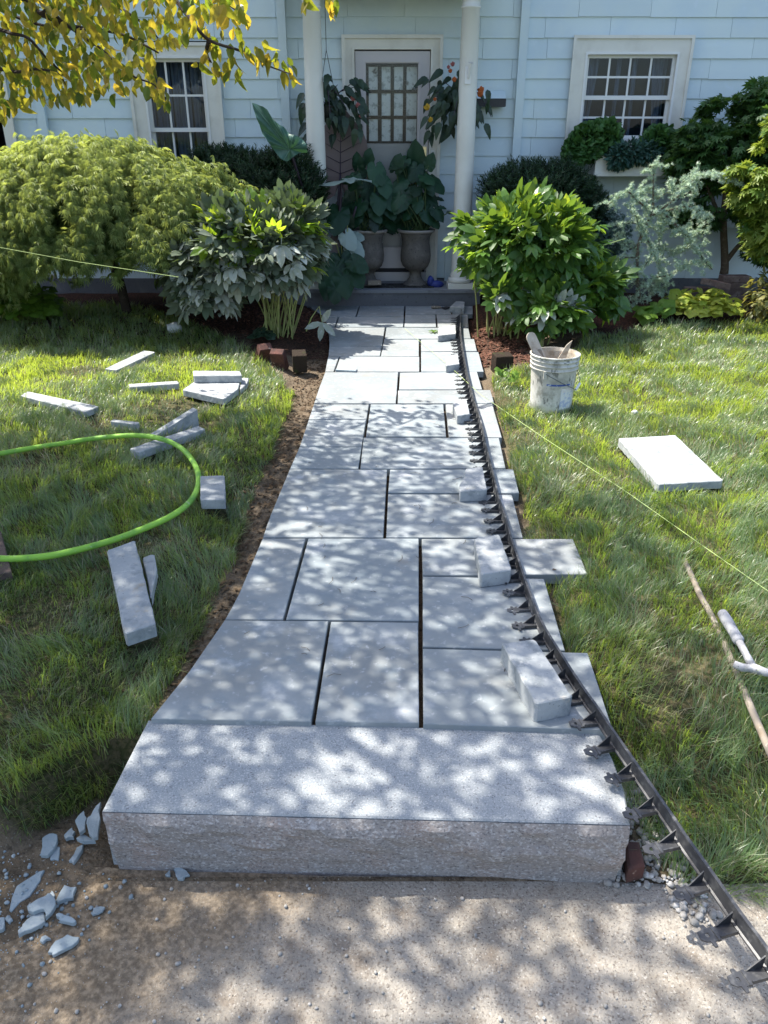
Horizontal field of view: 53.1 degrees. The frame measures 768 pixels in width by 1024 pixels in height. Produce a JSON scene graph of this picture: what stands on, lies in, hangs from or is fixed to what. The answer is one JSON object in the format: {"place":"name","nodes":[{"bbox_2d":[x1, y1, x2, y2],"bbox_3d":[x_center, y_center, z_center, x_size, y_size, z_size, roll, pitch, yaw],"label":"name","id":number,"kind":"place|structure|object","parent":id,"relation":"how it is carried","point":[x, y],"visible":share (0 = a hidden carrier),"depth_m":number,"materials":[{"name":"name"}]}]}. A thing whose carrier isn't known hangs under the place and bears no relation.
{"place":"outdoors","nodes":[
{"label":"outdoors","id":0,"kind":"place"},
{"bbox_2d":[0,247,176,276],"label":"string line","id":1,"kind":"object","parent":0,"point":[89,263],"visible":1,"depth_m":5.63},
{"bbox_2d":[0,298,295,846],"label":"lawn grass","id":2,"kind":"structure","parent":0,"point":[22,417],"depth_m":3.58,"materials":[{"name":"plant"}]},
{"bbox_2d":[107,541,156,645],"bbox_3d":[-0.899,0.272,2.730,0.108,0.080,0.589,-10,28,-20],"label":"bluestone offcut","id":3,"kind":"object","parent":2,"relation":"on","point":[136,613],"visible":1,"depth_m":2.65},
{"bbox_2d":[0,867,767,1023],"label":"sidewalk","id":4,"kind":"structure","parent":0,"point":[415,924],"depth_m":1.76,"materials":[{"name":"concrete"}]},
{"bbox_2d":[9,870,44,911],"bbox_3d":[-0.883,0.935,1.894,0.054,0.021,0.110,0,26,0],"label":"slate chip","id":5,"kind":"object","parent":4,"relation":"on","point":[17,898],"visible":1,"depth_m":1.89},
{"bbox_2d":[18,912,45,937],"bbox_3d":[-0.833,0.972,1.817,0.068,0.023,0.037,-21,33,-37],"label":"slate chip","id":6,"kind":"object","parent":4,"relation":"on","point":[33,923],"visible":0.99,"depth_m":1.81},
{"bbox_2d":[40,935,50,943],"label":"slate chip","id":7,"kind":"object","parent":4,"relation":"on","point":[44,939],"visible":1,"depth_m":1.79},
{"bbox_2d":[48,934,79,957],"bbox_3d":[-0.740,1.001,1.777,0.069,0.014,0.036,-19,31,-34],"label":"slate chip","id":8,"kind":"object","parent":4,"relation":"on","point":[67,942],"visible":1,"depth_m":1.77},
{"bbox_2d":[56,913,76,925],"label":"slate chip","id":9,"kind":"object","parent":4,"relation":"on","point":[65,919],"visible":1,"depth_m":1.82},
{"bbox_2d":[0,850,153,1007],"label":"slate crumbs","id":10,"kind":"object","parent":4,"relation":"on","point":[8,919],"visible":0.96,"depth_m":1.87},
{"bbox_2d":[91,906,104,915],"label":"slate chip","id":11,"kind":"object","parent":4,"relation":"on","point":[98,910],"visible":1,"depth_m":1.86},
{"bbox_2d":[173,868,189,880],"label":"slate chip","id":12,"kind":"object","parent":4,"relation":"on","point":[181,874],"visible":1,"depth_m":1.95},
{"bbox_2d":[3,880,767,1023],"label":"sidewalk grit","id":13,"kind":"object","parent":4,"relation":"on","point":[345,991],"visible":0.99,"depth_m":1.75,"materials":[{"name":"gravel"}]},
{"bbox_2d":[0,293,767,942],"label":"ground","id":14,"kind":"structure","parent":0,"point":[98,853],"depth_m":2.71,"materials":[{"name":"plant"}]},
{"bbox_2d":[0,917,4,932],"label":"slate chip","id":15,"kind":"object","parent":14,"relation":"on","point":[2,924],"visible":1,"depth_m":1.81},
{"bbox_2d":[0,531,12,580],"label":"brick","id":16,"kind":"object","parent":14,"relation":"on","point":[6,571],"visible":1,"depth_m":2.88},
{"bbox_2d":[0,283,65,321],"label":"shade heuchera","id":17,"kind":"object","parent":14,"relation":"on","point":[45,303],"visible":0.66,"depth_m":6.71,"materials":[{"name":"green plant"}]},
{"bbox_2d":[27,893,55,920],"bbox_3d":[-0.815,0.949,1.843,0.058,0.017,0.058,20,32,35],"label":"slate chip","id":18,"kind":"object","parent":14,"relation":"on","point":[46,904],"visible":1,"depth_m":1.84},
{"bbox_2d":[40,833,57,857],"bbox_3d":[-0.872,0.870,2.006,0.040,0.016,0.075,-8,27,-16],"label":"slate chip","id":19,"kind":"object","parent":14,"relation":"on","point":[49,843],"visible":1,"depth_m":2.00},
{"bbox_2d":[50,847,59,860],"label":"slate chip","id":20,"kind":"object","parent":14,"relation":"on","point":[55,855],"visible":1,"depth_m":1.98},
{"bbox_2d":[21,392,98,416],"bbox_3d":[-2.005,-0.667,4.725,0.652,0.037,0.116,15,29,28],"label":"bluestone offcut","id":21,"kind":"object","parent":14,"relation":"on","point":[46,400],"visible":0.88,"depth_m":4.68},
{"bbox_2d":[56,885,76,904],"bbox_3d":[-0.781,0.943,1.893,0.039,0.013,0.049,0,26,0],"label":"slate chip","id":22,"kind":"object","parent":14,"relation":"on","point":[66,893],"visible":1,"depth_m":1.89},
{"bbox_2d":[64,828,75,840],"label":"slate chip","id":23,"kind":"object","parent":14,"relation":"on","point":[69,834],"visible":1,"depth_m":2.03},
{"bbox_2d":[69,844,83,864],"bbox_3d":[-0.795,0.887,1.994,0.018,0.019,0.064,1,26,3],"label":"slate chip","id":24,"kind":"object","parent":14,"relation":"on","point":[74,859],"visible":1,"depth_m":1.99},
{"bbox_2d":[75,811,86,835],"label":"slate chip","id":25,"kind":"object","parent":14,"relation":"on","point":[81,820],"visible":0.98,"depth_m":2.04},
{"bbox_2d":[76,834,95,843],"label":"slate chip","id":26,"kind":"object","parent":14,"relation":"on","point":[83,839],"visible":0.98,"depth_m":2.02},
{"bbox_2d":[87,802,100,840],"bbox_3d":[-0.752,0.802,1.994,0.033,0.016,0.116,-6,26,-13],"label":"slate chip","id":27,"kind":"object","parent":14,"relation":"on","point":[93,822],"visible":1,"depth_m":1.98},
{"bbox_2d":[0,433,200,561],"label":"garden hose","id":28,"kind":"object","parent":14,"relation":"on","point":[119,537],"visible":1,"depth_m":3.33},
{"bbox_2d":[110,419,139,429],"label":"bluestone offcut","id":29,"kind":"object","parent":14,"relation":"on","point":[121,423],"visible":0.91,"depth_m":4.34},
{"bbox_2d":[105,351,154,373],"bbox_3d":[-1.847,-1.098,5.625,0.110,0.032,0.552,6,26,12],"label":"bluestone offcut","id":30,"kind":"object","parent":14,"relation":"on","point":[131,361],"visible":0.89,"depth_m":5.58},
{"bbox_2d":[0,127,268,313],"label":"laceleaf maple","id":31,"kind":"object","parent":14,"relation":"on","point":[126,202],"visible":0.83,"depth_m":5.89,"materials":[{"name":"green plant"}]},
{"bbox_2d":[143,555,157,605],"bbox_3d":[-0.850,0.248,2.823,0.045,0.036,0.331,-9,27,-18],"label":"bluestone offcut","id":32,"kind":"object","parent":14,"relation":"on","point":[150,566],"visible":0.98,"depth_m":2.83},
{"bbox_2d":[129,381,179,391],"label":"bluestone offcut","id":33,"kind":"object","parent":14,"relation":"on","point":[168,384],"visible":0.92,"depth_m":5.02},
{"bbox_2d":[130,426,204,459],"bbox_3d":[-1.147,-0.374,4.110,0.085,0.042,0.456,18,31,33],"label":"bluestone offcut","id":34,"kind":"object","parent":14,"relation":"on","point":[148,449],"visible":0.89,"depth_m":4.05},
{"bbox_2d":[0,0,338,127],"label":"dogwood tree","id":35,"kind":"object","parent":14,"relation":"on","point":[20,73],"visible":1,"depth_m":3.85,"materials":[{"name":"yellow plant"}]},
{"bbox_2d":[10,303,328,344],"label":"bark mulch","id":36,"kind":"object","parent":14,"relation":"on","point":[260,326],"visible":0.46,"depth_m":6.79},
{"bbox_2d":[150,408,198,440],"bbox_3d":[-1.163,-0.486,4.267,0.047,0.105,0.313,19,31,34],"label":"bluestone offcut","id":37,"kind":"object","parent":14,"relation":"on","point":[185,420],"visible":0.64,"depth_m":4.29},
{"bbox_2d":[167,322,181,333],"bbox_3d":[-1.786,-1.569,6.567,0.132,0.107,0.106,0,26,0],"label":"rock","id":38,"kind":"object","parent":14,"relation":"on","point":[175,326],"visible":0.76,"depth_m":6.53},
{"bbox_2d":[183,382,239,404],"bbox_3d":[-1.110,-0.766,4.923,0.349,0.042,0.398,0,26,0],"label":"bluestone offcut","id":39,"kind":"object","parent":14,"relation":"on","point":[221,392],"visible":0.91,"depth_m":4.89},
{"bbox_2d":[193,371,241,382],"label":"bluestone offcut","id":40,"kind":"object","parent":39,"relation":"on","point":[214,376],"visible":1,"depth_m":5.04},
{"bbox_2d":[200,475,225,508],"bbox_3d":[-0.782,-0.092,3.518,0.113,0.047,0.296,-5,26,-11],"label":"bluestone offcut","id":41,"kind":"object","parent":14,"relation":"on","point":[212,492],"visible":1,"depth_m":3.46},
{"bbox_2d":[105,349,328,713],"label":"soil crumbs","id":42,"kind":"object","parent":14,"relation":"on","point":[187,654],"visible":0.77,"depth_m":3.52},
{"bbox_2d":[240,378,248,393],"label":"bluestone offcut","id":43,"kind":"object","parent":14,"relation":"on","point":[244,383],"visible":0.86,"depth_m":5.06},
{"bbox_2d":[154,178,336,338],"bbox_3d":[-1.111,-1.990,6.147,1.464,1.249,1.185,0,26,0],"label":"peony bush","id":44,"kind":"object","parent":14,"relation":"on","point":[289,253],"visible":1,"depth_m":5.88,"materials":[{"name":"plant"}]},
{"bbox_2d":[181,133,333,300],"bbox_3d":[-1.220,-2.760,7.300,1.520,1.577,1.037,0,26,0],"label":"yew shrub","id":45,"kind":"object","parent":14,"relation":"on","point":[261,169],"visible":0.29,"depth_m":6.96,"materials":[{"name":"green plant"}]},
{"bbox_2d":[246,327,276,339],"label":"groundcover","id":46,"kind":"object","parent":14,"relation":"on","point":[266,334],"visible":1,"depth_m":6.21,"materials":[{"name":"green plant"}]},
{"bbox_2d":[254,343,272,362],"bbox_3d":[-0.907,-1.182,5.766,0.100,0.190,0.060,-13,69,-26],"label":"brick","id":47,"kind":"object","parent":14,"relation":"on","point":[263,350],"visible":0.73,"depth_m":5.70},
{"bbox_2d":[269,349,288,369],"bbox_3d":[-0.764,-1.109,5.613,0.100,0.170,0.060,5,55,10],"label":"brick","id":48,"kind":"object","parent":14,"relation":"on","point":[278,357],"visible":0.95,"depth_m":5.57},
{"bbox_2d":[292,349,306,372],"bbox_3d":[-0.614,-1.097,5.589,0.100,0.130,0.120,-4,35,-8],"label":"brick","id":49,"kind":"object","parent":14,"relation":"on","point":[299,360],"visible":1,"depth_m":5.54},
{"bbox_2d":[318,250,368,304],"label":"hosta","id":50,"kind":"object","parent":14,"relation":"on","point":[347,271],"visible":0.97,"depth_m":7.30,"materials":[{"name":"green plant"}]},
{"bbox_2d":[102,721,629,882],"bbox_3d":[-0.038,0.769,2.053,1.300,0.201,0.354,1,26,2],"label":"granite step","id":51,"kind":"object","parent":14,"relation":"on","point":[315,800],"visible":0.99,"depth_m":1.94,"materials":[{"name":"stone"}]},
{"bbox_2d":[151,306,609,740],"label":"walkway","id":52,"kind":"structure","parent":14,"relation":"on","point":[431,664],"depth_m":2.89,"materials":[{"name":"stone"}]},
{"bbox_2d":[305,306,334,340],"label":"bent sprig","id":53,"kind":"object","parent":52,"relation":"on","point":[325,326],"visible":1,"depth_m":6.20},
{"bbox_2d":[335,367,356,371],"bbox_3d":[-0.265,-1.011,5.461,0.150,0.014,0.076,4,26,9],"label":"slate shim","id":54,"kind":"object","parent":52,"relation":"on","point":[343,369],"visible":1,"depth_m":5.44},
{"bbox_2d":[244,405,504,675],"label":"twig litter","id":55,"kind":"object","parent":52,"relation":"on","point":[374,591],"visible":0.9,"depth_m":2.85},
{"bbox_2d":[438,325,455,341],"bbox_3d":[0.527,-1.496,6.425,0.148,0.052,0.425,2,26,4],"label":"weight block","id":56,"kind":"object","parent":52,"relation":"on","point":[446,333],"depth_m":6.30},
{"bbox_2d":[445,354,458,372],"bbox_3d":[0.491,-1.074,5.548,0.096,0.052,0.340,1,26,3],"label":"weight block","id":57,"kind":"object","parent":52,"relation":"on","point":[451,363],"depth_m":5.46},
{"bbox_2d":[450,301,464,312],"bbox_3d":[0.733,-1.978,7.421,0.143,0.054,0.311,7,27,14],"label":"weight block","id":58,"kind":"object","parent":52,"relation":"on","point":[456,306],"depth_m":7.31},
{"bbox_2d":[453,400,469,423],"bbox_3d":[0.458,-0.596,4.553,0.090,0.051,0.304,0,26,0],"label":"weight block","id":59,"kind":"object","parent":52,"relation":"on","point":[461,413],"depth_m":4.49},
{"bbox_2d":[459,467,486,501],"bbox_3d":[0.407,-0.133,3.590,0.136,0.055,0.293,0,26,0],"label":"weight block","id":60,"kind":"object","parent":52,"relation":"on","point":[472,487],"depth_m":3.49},
{"bbox_2d":[473,535,510,586],"bbox_3d":[0.408,0.182,2.931,0.117,0.058,0.309,0,26,0],"label":"weight block","id":61,"kind":"object","parent":52,"relation":"on","point":[493,567],"depth_m":2.86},
{"bbox_2d":[500,640,571,721],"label":"stone block","id":62,"kind":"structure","parent":52,"relation":"on","point":[541,689],"depth_m":2.22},
{"bbox_2d":[450,309,767,993],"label":"paver edging","id":63,"kind":"object","parent":52,"relation":"on","point":[734,921],"visible":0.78,"depth_m":1.96,"materials":[{"name":"black plastic"}]},
{"bbox_2d":[408,331,767,590],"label":"string line","id":64,"kind":"object","parent":63,"relation":"attached to","point":[615,484],"visible":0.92,"depth_m":3.43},
{"bbox_2d":[470,324,530,367],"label":"bark mulch","id":65,"kind":"object","parent":14,"relation":"on","point":[506,346],"visible":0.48,"depth_m":6.20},
{"bbox_2d":[441,176,640,338],"bbox_3d":[1.278,-2.061,6.274,1.627,1.266,1.185,0,26,0],"label":"peony bush","id":66,"kind":"object","parent":65,"relation":"on","point":[572,249],"visible":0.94,"depth_m":5.98,"materials":[{"name":"plant"}]},
{"bbox_2d":[490,352,513,372],"bbox_3d":[0.851,-1.074,5.540,0.130,0.130,0.100,-5,32,-10],"label":"brick","id":67,"kind":"object","parent":14,"relation":"on","point":[501,360],"visible":0.86,"depth_m":5.50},
{"bbox_2d":[478,272,596,346],"bbox_3d":[1.202,-1.578,6.023,0.970,0.614,0.647,0,26,0],"label":"peony bush","id":68,"kind":"object","parent":14,"relation":"on","point":[562,302],"visible":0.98,"depth_m":5.90,"materials":[{"name":"plant"}]},
{"bbox_2d":[474,153,617,288],"bbox_3d":[1.508,-2.665,7.315,1.366,1.393,1.001,0,26,0],"label":"yew shrub","id":69,"kind":"object","parent":14,"relation":"on","point":[568,177],"visible":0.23,"depth_m":6.95,"materials":[{"name":"green plant"}]},
{"bbox_2d":[530,347,580,413],"bbox_3d":[1.033,-0.798,4.683,0.310,0.346,0.305,0,26,0],"label":"pail","id":70,"kind":"object","parent":14,"relation":"on","point":[553,377],"visible":0.94,"depth_m":4.59,"materials":[{"name":"plastic"}]},
{"bbox_2d":[526,332,545,357],"bbox_3d":[0.971,-0.886,4.653,0.243,0.386,0.051,10,28,20],"label":"wooden float","id":71,"kind":"object","parent":70,"relation":"in","point":[533,342],"visible":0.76,"depth_m":4.62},
{"bbox_2d":[558,341,571,358],"bbox_3d":[1.044,-0.870,4.630,0.144,0.327,0.011,0,26,0],"label":"pointed blade","id":72,"kind":"object","parent":70,"relation":"in","point":[563,354],"visible":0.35,"depth_m":4.59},
{"bbox_2d":[593,206,633,259],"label":"blue shrub","id":73,"kind":"object","parent":14,"relation":"on","point":[615,248],"visible":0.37,"depth_m":7.09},
{"bbox_2d":[632,298,675,325],"bbox_3d":[2.335,-1.769,6.765,0.330,0.218,0.334,-13,29,-25],"label":"lime heuchera","id":74,"kind":"object","parent":14,"relation":"on","point":[643,315],"visible":1,"depth_m":6.69,"materials":[{"name":"green plant"}]},
{"bbox_2d":[603,785,722,926],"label":"gravel","id":75,"kind":"structure","parent":14,"relation":"on","point":[680,907],"depth_m":1.93,"materials":[{"name":"gravel"}]},
{"bbox_2d":[623,842,644,882],"bbox_3d":[0.629,0.881,1.937,0.042,0.062,0.081,3,26,7],"label":"brick fragment","id":76,"kind":"object","parent":75,"relation":"on","point":[634,865],"visible":0.86,"depth_m":1.92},
{"bbox_2d":[593,155,745,309],"bbox_3d":[2.370,-2.383,6.627,1.199,1.272,0.538,-4,26,-9],"label":"blue cedar","id":77,"kind":"object","parent":14,"relation":"on","point":[655,250],"visible":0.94,"depth_m":6.57,"materials":[{"name":"green plant"}]},
{"bbox_2d":[618,435,722,491],"bbox_3d":[1.412,-0.252,3.845,0.336,0.042,0.660,0,26,0],"label":"square slab","id":78,"kind":"object","parent":14,"relation":"on","point":[673,461],"depth_m":3.77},
{"bbox_2d":[660,287,745,318],"bbox_3d":[2.831,-1.872,6.866,0.775,0.248,0.517,0,26,0],"label":"gold heuchera","id":79,"kind":"object","parent":14,"relation":"on","point":[688,304],"visible":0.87,"depth_m":6.75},
{"bbox_2d":[660,76,767,273],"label":"green maple","id":80,"kind":"object","parent":14,"relation":"on","point":[707,142],"visible":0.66,"depth_m":6.88,"materials":[{"name":"green plant"}]},
{"bbox_2d":[683,558,767,756],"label":"wooden pole","id":81,"kind":"object","parent":14,"relation":"on","point":[758,725],"visible":0.9,"depth_m":2.36,"materials":[{"name":"brown wood"}]},
{"bbox_2d":[722,295,746,300],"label":"brick","id":82,"kind":"object","parent":14,"relation":"on","point":[741,297],"visible":0.23,"depth_m":7.33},
{"bbox_2d":[716,287,747,294],"bbox_3d":[3.325,-2.117,7.360,0.260,0.055,0.120,0,26,0],"label":"brick","id":83,"kind":"object","parent":82,"relation":"on","point":[735,291],"visible":0.55,"depth_m":7.30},
{"bbox_2d":[721,282,749,288],"bbox_3d":[3.329,-2.169,7.335,0.260,0.055,0.120,0,26,-1],"label":"brick","id":84,"kind":"object","parent":83,"relation":"on","point":[735,285],"visible":0.46,"depth_m":7.28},
{"bbox_2d":[715,281,730,289],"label":"brick","id":85,"kind":"object","parent":84,"relation":"on","point":[723,285],"visible":1,"depth_m":7.08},
{"bbox_2d":[700,278,717,285],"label":"brick","id":86,"kind":"object","parent":85,"relation":"on","point":[709,282],"visible":1,"depth_m":7.12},
{"bbox_2d":[718,274,750,281],"bbox_3d":[3.332,-2.222,7.310,0.260,0.055,0.120,0,26,0],"label":"brick","id":87,"kind":"object","parent":84,"relation":"on","point":[733,277],"visible":0.86,"depth_m":7.26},
{"bbox_2d":[719,114,767,265],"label":"gold maple","id":88,"kind":"object","parent":14,"relation":"on","point":[748,202],"visible":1,"depth_m":6.36,"materials":[{"name":"green plant"}]},
{"bbox_2d":[740,265,767,323],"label":"edge shrub","id":89,"kind":"object","parent":14,"relation":"on","point":[762,303],"visible":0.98,"depth_m":6.74,"materials":[{"name":"green plant"}]},
{"bbox_2d":[485,316,767,907],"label":"lawn grass","id":90,"kind":"structure","parent":0,"point":[615,362],"depth_m":3.21,"materials":[{"name":"plant"}]},
{"bbox_2d":[494,367,519,381],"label":"lawn weed","id":91,"kind":"object","parent":90,"relation":"on","point":[514,374],"visible":1,"depth_m":5.10,"materials":[{"name":"green plant"}]},
{"bbox_2d":[717,609,767,676],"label":"hammer","id":92,"kind":"object","parent":90,"relation":"on","point":[735,634],"visible":1,"depth_m":2.38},
{"bbox_2d":[683,286,710,293],"bbox_3d":[3.024,-2.144,7.425,0.240,0.054,0.100,-2,26,-5],"label":"brick","id":93,"kind":"object","parent":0,"point":[703,288],"visible":0.55,"depth_m":7.39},
{"label":"terrain","id":94,"kind":"structure","parent":0,"visible":0},
{"bbox_2d":[0,0,767,310],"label":"house","id":95,"kind":"structure","parent":94,"relation":"on","point":[556,71],"depth_m":7.29,"materials":[{"name":"blue"}]},
{"bbox_2d":[0,66,17,150],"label":"window","id":96,"kind":"structure","parent":95,"relation":"in","point":[7,138],"depth_m":7.44,"materials":[{"name":"white paint"}]},
{"bbox_2d":[123,41,224,163],"bbox_3d":[-1.976,-3.855,7.764,1.175,1.807,0.765,0,26,0],"label":"window","id":97,"kind":"structure","parent":95,"relation":"in","point":[195,117],"depth_m":7.43,"materials":[{"name":"white paint"}]},
{"bbox_2d":[252,103,371,239],"bbox_3d":[-0.536,-2.892,7.151,0.796,1.624,1.111,11,28,22],"label":"elephant ear plant","id":98,"kind":"object","parent":95,"relation":"on","point":[284,144],"visible":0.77,"depth_m":7.25,"materials":[{"name":"green plant"}]},
{"bbox_2d":[296,12,369,148],"bbox_3d":[-0.469,-3.991,6.952,0.685,1.294,0.399,0,26,0],"label":"hanging basket","id":99,"kind":"object","parent":95,"relation":"hanging from","point":[335,118],"visible":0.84,"depth_m":7.06,"materials":[{"name":"green plant"}]},
{"bbox_2d":[325,213,364,260],"bbox_3d":[-0.382,-2.504,7.415,0.396,0.700,0.218,0,26,0],"label":"caladium","id":100,"kind":"object","parent":95,"relation":"on","point":[350,240],"visible":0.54,"depth_m":7.34,"materials":[{"name":"green plant"}]},
{"bbox_2d":[352,228,387,285],"bbox_3d":[-0.150,-2.541,7.678,0.374,0.536,0.374,0,26,0],"label":"urn","id":101,"kind":"object","parent":95,"relation":"on","point":[372,244],"visible":0.53,"depth_m":7.54,"materials":[{"name":"stone"}]},
{"bbox_2d":[335,148,396,234],"bbox_3d":[-0.149,-3.049,7.376,0.655,0.806,0.407,-2,26,-5],"label":"urn plant","id":102,"kind":"object","parent":101,"relation":"in","point":[374,213],"visible":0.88,"depth_m":7.33,"materials":[{"name":"green plant"}]},
{"bbox_2d":[368,280,380,284],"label":"brick","id":103,"kind":"object","parent":95,"relation":"on","point":[374,282],"visible":1,"depth_m":7.58,"materials":[{"name":"brown brick"}]},
{"bbox_2d":[355,51,429,271],"bbox_3d":[0.081,-3.390,7.604,0.699,2.009,0.052,0,26,0],"label":"storm door","id":104,"kind":"structure","parent":95,"relation":"in","point":[392,258],"depth_m":7.24,"materials":[{"name":"white metal"}]},
{"bbox_2d":[355,64,429,246],"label":"inner door","id":105,"kind":"structure","parent":95,"relation":"in","point":[391,102],"depth_m":7.46,"materials":[{"name":"wood"}]},
{"bbox_2d":[364,283,433,287],"bbox_3d":[0.142,-2.274,7.725,0.703,0.011,0.200,0,26,0],"label":"doormat","id":106,"kind":"object","parent":95,"relation":"on","point":[392,285],"visible":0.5,"depth_m":7.65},
{"bbox_2d":[397,228,434,285],"bbox_3d":[0.316,-2.541,7.678,0.374,0.536,0.374,0,26,0],"label":"urn","id":107,"kind":"object","parent":95,"relation":"on","point":[415,255],"visible":0.95,"depth_m":7.55,"materials":[{"name":"stone"}]},
{"bbox_2d":[388,139,452,233],"bbox_3d":[0.325,-3.079,7.349,0.674,0.881,0.464,0,26,0],"label":"urn plant","id":108,"kind":"object","parent":107,"relation":"in","point":[412,205],"visible":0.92,"depth_m":7.32,"materials":[{"name":"green plant"}]},
{"bbox_2d":[427,275,443,287],"bbox_3d":[0.514,-2.297,7.682,0.170,0.127,0.096,0,26,0],"label":"rubber clog","id":109,"kind":"object","parent":95,"relation":"on","point":[431,281],"visible":0.98,"depth_m":7.65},
{"bbox_2d":[413,61,492,146],"bbox_3d":[0.648,-3.999,6.954,0.754,1.283,0.321,0,26,0],"label":"hanging basket","id":110,"kind":"object","parent":95,"relation":"hanging from","point":[447,98],"visible":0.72,"depth_m":7.05,"materials":[{"name":"green plant"}]},
{"bbox_2d":[477,91,505,106],"bbox_3d":[0.930,-3.910,7.276,0.437,0.135,0.113,0,26,0],"label":"mailbox","id":111,"kind":"object","parent":95,"relation":"attached to","point":[498,98],"visible":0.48,"depth_m":7.25,"materials":[{"name":"black metal"}]},
{"bbox_2d":[588,156,665,175],"bbox_3d":[2.420,-3.347,7.436,0.833,0.175,0.275,0,26,0],"label":"window box","id":112,"kind":"object","parent":95,"relation":"attached to","point":[599,167],"visible":0.36,"depth_m":7.34,"materials":[{"name":"wood"}]},
{"bbox_2d":[560,115,624,167],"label":"box plant","id":113,"kind":"object","parent":112,"relation":"in","point":[597,140],"visible":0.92,"depth_m":7.21,"materials":[{"name":"green plant"}]},
{"bbox_2d":[603,136,666,173],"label":"box plant","id":114,"kind":"object","parent":112,"relation":"in","point":[640,153],"visible":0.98,"depth_m":7.20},
{"bbox_2d":[638,123,679,162],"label":"box plant","id":115,"kind":"object","parent":112,"relation":"in","point":[663,133],"visible":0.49,"depth_m":7.20,"materials":[{"name":"green plant"}]},
{"bbox_2d":[565,35,695,146],"bbox_3d":[2.316,-4.103,7.644,1.451,1.319,0.765,0,26,0],"label":"window","id":116,"kind":"structure","parent":95,"relation":"in","point":[642,81],"depth_m":7.35,"materials":[{"name":"white paint"}]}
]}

